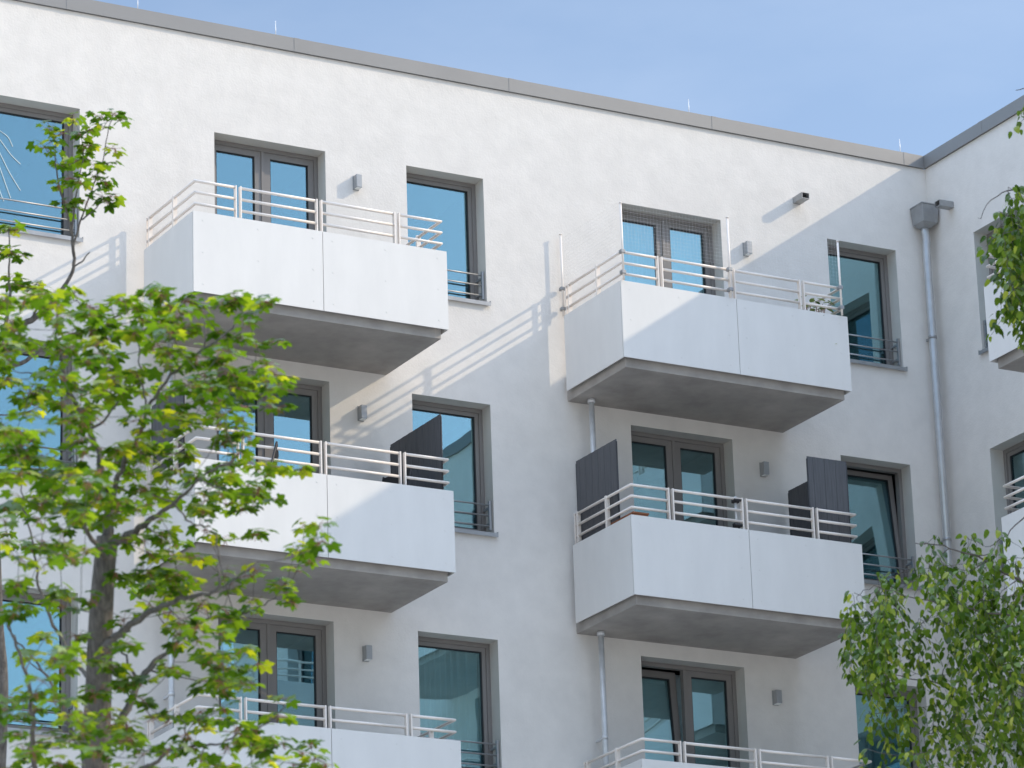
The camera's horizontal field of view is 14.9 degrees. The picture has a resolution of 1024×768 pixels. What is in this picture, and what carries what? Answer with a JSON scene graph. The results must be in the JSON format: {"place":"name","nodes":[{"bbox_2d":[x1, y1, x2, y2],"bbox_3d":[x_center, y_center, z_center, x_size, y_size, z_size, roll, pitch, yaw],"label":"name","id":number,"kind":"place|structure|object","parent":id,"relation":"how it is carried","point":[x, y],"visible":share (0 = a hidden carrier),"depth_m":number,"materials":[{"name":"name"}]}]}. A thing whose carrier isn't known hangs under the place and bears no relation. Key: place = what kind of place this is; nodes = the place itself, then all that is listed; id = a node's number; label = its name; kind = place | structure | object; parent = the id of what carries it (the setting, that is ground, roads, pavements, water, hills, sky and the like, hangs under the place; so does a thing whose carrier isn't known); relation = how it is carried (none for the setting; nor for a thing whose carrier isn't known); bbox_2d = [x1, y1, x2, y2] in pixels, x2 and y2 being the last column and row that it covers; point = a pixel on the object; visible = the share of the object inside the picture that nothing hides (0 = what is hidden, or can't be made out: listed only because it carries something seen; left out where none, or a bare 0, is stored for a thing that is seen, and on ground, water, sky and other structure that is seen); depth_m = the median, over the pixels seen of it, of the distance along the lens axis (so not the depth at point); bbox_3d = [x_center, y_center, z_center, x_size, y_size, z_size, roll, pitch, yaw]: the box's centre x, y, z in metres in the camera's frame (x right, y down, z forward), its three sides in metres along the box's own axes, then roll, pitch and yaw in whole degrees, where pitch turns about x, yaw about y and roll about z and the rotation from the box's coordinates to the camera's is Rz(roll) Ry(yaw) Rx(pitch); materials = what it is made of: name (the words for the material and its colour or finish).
{"place":"outdoors","nodes":[
{"label":"outdoors","id":0,"kind":"place"},
{"bbox_2d":[95,0,1023,169],"label":"sky","id":1,"kind":"structure","parent":0,"point":[921,74],"materials":[{"name":"blue"}]},
{"label":"ground","id":2,"kind":"structure","parent":0,"visible":0},
{"bbox_2d":[0,108,134,766],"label":"maple tree","id":3,"kind":"object","parent":2,"relation":"on","point":[80,160],"visible":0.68,"depth_m":30.47,"materials":[{"name":"green plant"}]},
{"bbox_2d":[0,281,341,767],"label":"maple tree","id":4,"kind":"object","parent":2,"relation":"on","point":[97,737],"visible":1,"depth_m":24.47,"materials":[{"name":"green plant"}]},
{"bbox_2d":[0,0,1023,767],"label":"apartment building","id":5,"kind":"structure","parent":2,"relation":"on","point":[414,282],"depth_m":46.55,"materials":[{"name":"white paint"}]},
{"bbox_2d":[0,131,20,200],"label":"window decal","id":6,"kind":"object","parent":5,"relation":"attached to","point":[6,166],"depth_m":44.71},
{"bbox_2d":[0,343,76,483],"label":"window","id":7,"kind":"structure","parent":5,"relation":"in","point":[51,441],"depth_m":45.37,"materials":[{"name":"blue glass"}]},
{"bbox_2d":[2,590,74,736],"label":"window","id":8,"kind":"structure","parent":5,"relation":"in","point":[22,630],"depth_m":44.55,"materials":[{"name":"blue glass"}]},
{"bbox_2d":[0,103,82,241],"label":"window","id":9,"kind":"structure","parent":5,"relation":"in","point":[30,206],"depth_m":46.37,"materials":[{"name":"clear glass"}]},
{"bbox_2d":[151,395,184,483],"bbox_3d":[-3.835,0.947,43.636,0.022,1.740,0.892,8,-21,-28],"label":"privacy screen","id":10,"kind":"object","parent":5,"relation":"on","point":[156,425],"visible":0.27,"depth_m":43.82,"materials":[{"name":"grey"}]},
{"bbox_2d":[163,337,174,729],"bbox_3d":[-3.665,7.479,41.919,0.092,16.880,0.245,8,-21,-28],"label":"drain pipe","id":11,"kind":"object","parent":5,"relation":"attached to","point":[170,696],"visible":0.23,"depth_m":43.27,"materials":[{"name":"metal"}]},
{"bbox_2d":[214,139,318,230],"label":"balcony door","id":12,"kind":"structure","parent":5,"relation":"in","point":[246,166],"depth_m":47.26,"materials":[{"name":"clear glass"}]},
{"bbox_2d":[216,372,322,473],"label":"balcony door","id":13,"kind":"structure","parent":5,"relation":"in","point":[305,422],"depth_m":46.63,"materials":[{"name":"blue glass"}]},
{"bbox_2d":[218,614,327,727],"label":"balcony door","id":14,"kind":"structure","parent":5,"relation":"in","point":[297,651],"depth_m":45.65,"materials":[{"name":"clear glass"}]},
{"bbox_2d":[271,441,278,461],"bbox_3d":[-2.887,1.216,43.395,0.604,1.052,0.493,-1,-19,-2],"label":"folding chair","id":15,"kind":"object","parent":5,"relation":"on","point":[275,455],"visible":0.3,"depth_m":43.33,"materials":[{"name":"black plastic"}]},
{"bbox_2d":[353,174,361,190],"bbox_3d":[-1.840,-2.408,46.631,0.080,0.180,0.100,8,-21,-28],"label":"wall lamp","id":16,"kind":"object","parent":5,"relation":"attached to","point":[357,182],"visible":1,"depth_m":46.60,"materials":[{"name":"silver metal"}]},
{"bbox_2d":[357,405,366,421],"bbox_3d":[-1.747,0.335,45.697,0.080,0.180,0.100,8,-21,-28],"label":"wall lamp","id":17,"kind":"object","parent":5,"relation":"attached to","point":[362,412],"visible":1,"depth_m":45.66,"materials":[{"name":"silver metal"}]},
{"bbox_2d":[362,645,371,661],"bbox_3d":[-1.654,3.079,44.763,0.080,0.180,0.100,8,-21,-28],"label":"wall lamp","id":18,"kind":"object","parent":5,"relation":"attached to","point":[366,653],"visible":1,"depth_m":44.73,"materials":[{"name":"silver metal"}]},
{"bbox_2d":[382,468,411,484],"bbox_3d":[-1.498,1.445,44.207,0.604,1.052,0.493,16,-25,-41],"label":"folding chair","id":19,"kind":"object","parent":5,"relation":"on","point":[393,479],"visible":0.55,"depth_m":44.50,"materials":[{"name":"black plastic"}]},
{"bbox_2d":[390,414,443,489],"bbox_3d":[-1.088,1.316,44.886,0.022,1.670,1.272,8,-21,-28],"label":"privacy screen","id":20,"kind":"object","parent":5,"relation":"on","point":[425,439],"visible":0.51,"depth_m":44.88,"materials":[{"name":"dark grey painted wood"}]},
{"bbox_2d":[406,173,490,305],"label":"window","id":21,"kind":"structure","parent":5,"relation":"in","point":[451,202],"depth_m":48.42,"materials":[{"name":"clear glass"}]},
{"bbox_2d":[418,647,481,767],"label":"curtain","id":22,"kind":"object","parent":5,"relation":"hanging from","point":[449,683],"visible":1,"depth_m":45.57,"materials":[{"name":"teal glass"}]},
{"bbox_2d":[412,400,498,536],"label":"window","id":23,"kind":"structure","parent":5,"relation":"in","point":[462,427],"depth_m":47.39,"materials":[{"name":"blue glass"}]},
{"bbox_2d":[418,636,499,767],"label":"window","id":24,"kind":"structure","parent":5,"relation":"in","point":[483,650],"depth_m":45.59,"materials":[{"name":"grey metal"}]},
{"bbox_2d":[576,439,619,539],"bbox_3d":[1.027,1.631,46.198,0.022,1.783,0.972,8,-21,-28],"label":"privacy screen","id":25,"kind":"object","parent":5,"relation":"on","point":[597,476],"visible":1,"depth_m":46.33,"materials":[{"name":"dark grey painted wood"}]},
{"bbox_2d":[587,398,608,767],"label":"drain pipe","id":26,"kind":"object","parent":5,"relation":"attached to","point":[600,635],"visible":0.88,"depth_m":46.03,"materials":[{"name":"metal"}]},
{"bbox_2d":[611,511,648,524],"bbox_3d":[1.373,1.674,45.748,0.216,0.210,0.556,8,-21,-28],"label":"planter box","id":27,"kind":"object","parent":5,"relation":"attached to","point":[639,513],"visible":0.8,"depth_m":45.57,"materials":[{"name":"wood"}]},
{"bbox_2d":[622,210,715,294],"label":"balcony door","id":28,"kind":"structure","parent":5,"relation":"in","point":[708,255],"depth_m":49.00,"materials":[{"name":"grey metal"}]},
{"bbox_2d":[622,222,701,292],"bbox_3d":[1.795,-0.925,48.881,1.380,2.240,0.040,8,-21,-28],"label":"window pane","id":29,"kind":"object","parent":28,"relation":"attached to","point":[637,233],"visible":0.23,"depth_m":49.17,"materials":[{"name":"blue glass"}]},
{"bbox_2d":[631,431,727,526],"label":"balcony door","id":30,"kind":"structure","parent":5,"relation":"in","point":[669,462],"depth_m":49.08,"materials":[{"name":"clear glass"}]},
{"bbox_2d":[642,675,727,766],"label":"glass pane","id":31,"kind":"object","parent":5,"relation":"attached to","point":[709,719],"depth_m":47.34,"materials":[{"name":"blue glass"}]},
{"bbox_2d":[641,661,739,767],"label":"balcony door","id":32,"kind":"structure","parent":5,"relation":"in","point":[650,670],"depth_m":47.12,"materials":[{"name":"grey metal"}]},
{"bbox_2d":[559,201,843,316],"bbox_3d":[2.304,-1.333,47.786,3.177,1.072,1.478,8,-21,-28],"label":"balcony net","id":33,"kind":"object","parent":5,"relation":"attached to","point":[729,269],"visible":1,"depth_m":47.26,"materials":[{"name":"grey fabric"}]},
{"bbox_2d":[731,496,742,527],"bbox_3d":[2.658,1.547,46.201,0.120,0.460,0.089,8,-21,-28],"label":"parasol holder","id":34,"kind":"object","parent":5,"relation":"attached to","point":[735,501],"visible":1,"depth_m":46.20,"materials":[{"name":"metal"}]},
{"bbox_2d":[743,241,751,256],"bbox_3d":[2.962,-1.705,49.175,0.080,0.180,0.100,8,-21,-28],"label":"wall lamp","id":35,"kind":"object","parent":5,"relation":"attached to","point":[747,247],"visible":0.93,"depth_m":49.14,"materials":[{"name":"silver metal"}]},
{"bbox_2d":[759,461,768,476],"bbox_3d":[3.117,1.048,48.273,0.080,0.180,0.100,8,-21,-28],"label":"wall lamp","id":36,"kind":"object","parent":5,"relation":"attached to","point":[764,468],"visible":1,"depth_m":48.24,"materials":[{"name":"silver metal"}]},
{"bbox_2d":[772,690,781,705],"bbox_3d":[3.210,3.792,47.339,0.080,0.180,0.100,8,-21,-28],"label":"wall lamp","id":37,"kind":"object","parent":5,"relation":"attached to","point":[776,697],"visible":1,"depth_m":47.31,"materials":[{"name":"silver metal"}]},
{"bbox_2d":[793,192,809,204],"bbox_3d":[3.676,-2.362,49.755,0.110,0.080,0.220,8,-21,-28],"label":"overflow spout","id":38,"kind":"object","parent":5,"relation":"attached to","point":[801,198],"visible":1,"depth_m":49.72,"materials":[{"name":"metal"}]},
{"bbox_2d":[796,295,836,343],"bbox_3d":[3.731,-0.587,47.839,0.620,1.083,0.548,-15,-23,34],"label":"potted plant","id":39,"kind":"object","parent":5,"relation":"on","point":[813,300],"visible":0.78,"depth_m":47.90,"materials":[{"name":"green plant"}]},
{"bbox_2d":[788,456,851,542],"bbox_3d":[3.506,1.941,47.366,0.582,1.790,1.302,8,-21,-28],"label":"privacy screen","id":40,"kind":"object","parent":5,"relation":"on","point":[825,486],"visible":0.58,"depth_m":47.02,"materials":[{"name":"grey plastic"},{"name":"black plastic"}]},
{"bbox_2d":[827,245,907,370],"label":"window","id":41,"kind":"structure","parent":5,"relation":"in","point":[864,275],"depth_m":51.15,"materials":[{"name":"blue glass"}]},
{"bbox_2d":[845,461,922,589],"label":"window","id":42,"kind":"structure","parent":5,"relation":"in","point":[875,492],"depth_m":49.35,"materials":[{"name":"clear glass"}]},
{"bbox_2d":[855,687,920,767],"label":"window","id":43,"kind":"structure","parent":5,"relation":"attached to","point":[873,756],"depth_m":48.40,"materials":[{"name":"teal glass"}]},
{"bbox_2d":[910,201,966,767],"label":"downpipe","id":44,"kind":"object","parent":5,"relation":"attached to","point":[924,217],"visible":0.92,"depth_m":49.92,"materials":[{"name":"metal"}]},
{"bbox_2d":[935,199,953,209],"bbox_3d":[5.563,-2.307,50.337,0.220,0.080,0.110,8,-21,-28],"label":"overflow spout","id":45,"kind":"object","parent":5,"relation":"attached to","point":[943,204],"visible":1,"depth_m":50.31,"materials":[{"name":"metal"}]},
{"bbox_2d":[978,217,1021,354],"bbox_3d":[6.266,-1.290,49.220,0.320,1.655,1.117,8,-21,-28],"label":"window","id":46,"kind":"structure","parent":5,"relation":"in","point":[990,234],"depth_m":49.46,"materials":[{"name":"grey glass"}]},
{"bbox_2d":[1000,441,1023,573],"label":"window","id":47,"kind":"structure","parent":5,"relation":"in","point":[1013,457],"depth_m":48.80,"materials":[{"name":"blue glass"}]},
{"bbox_2d":[837,88,1023,767],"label":"birch tree","id":48,"kind":"object","parent":2,"relation":"on","point":[1006,247],"visible":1,"depth_m":32.51,"materials":[{"name":"green plant"}]}
]}

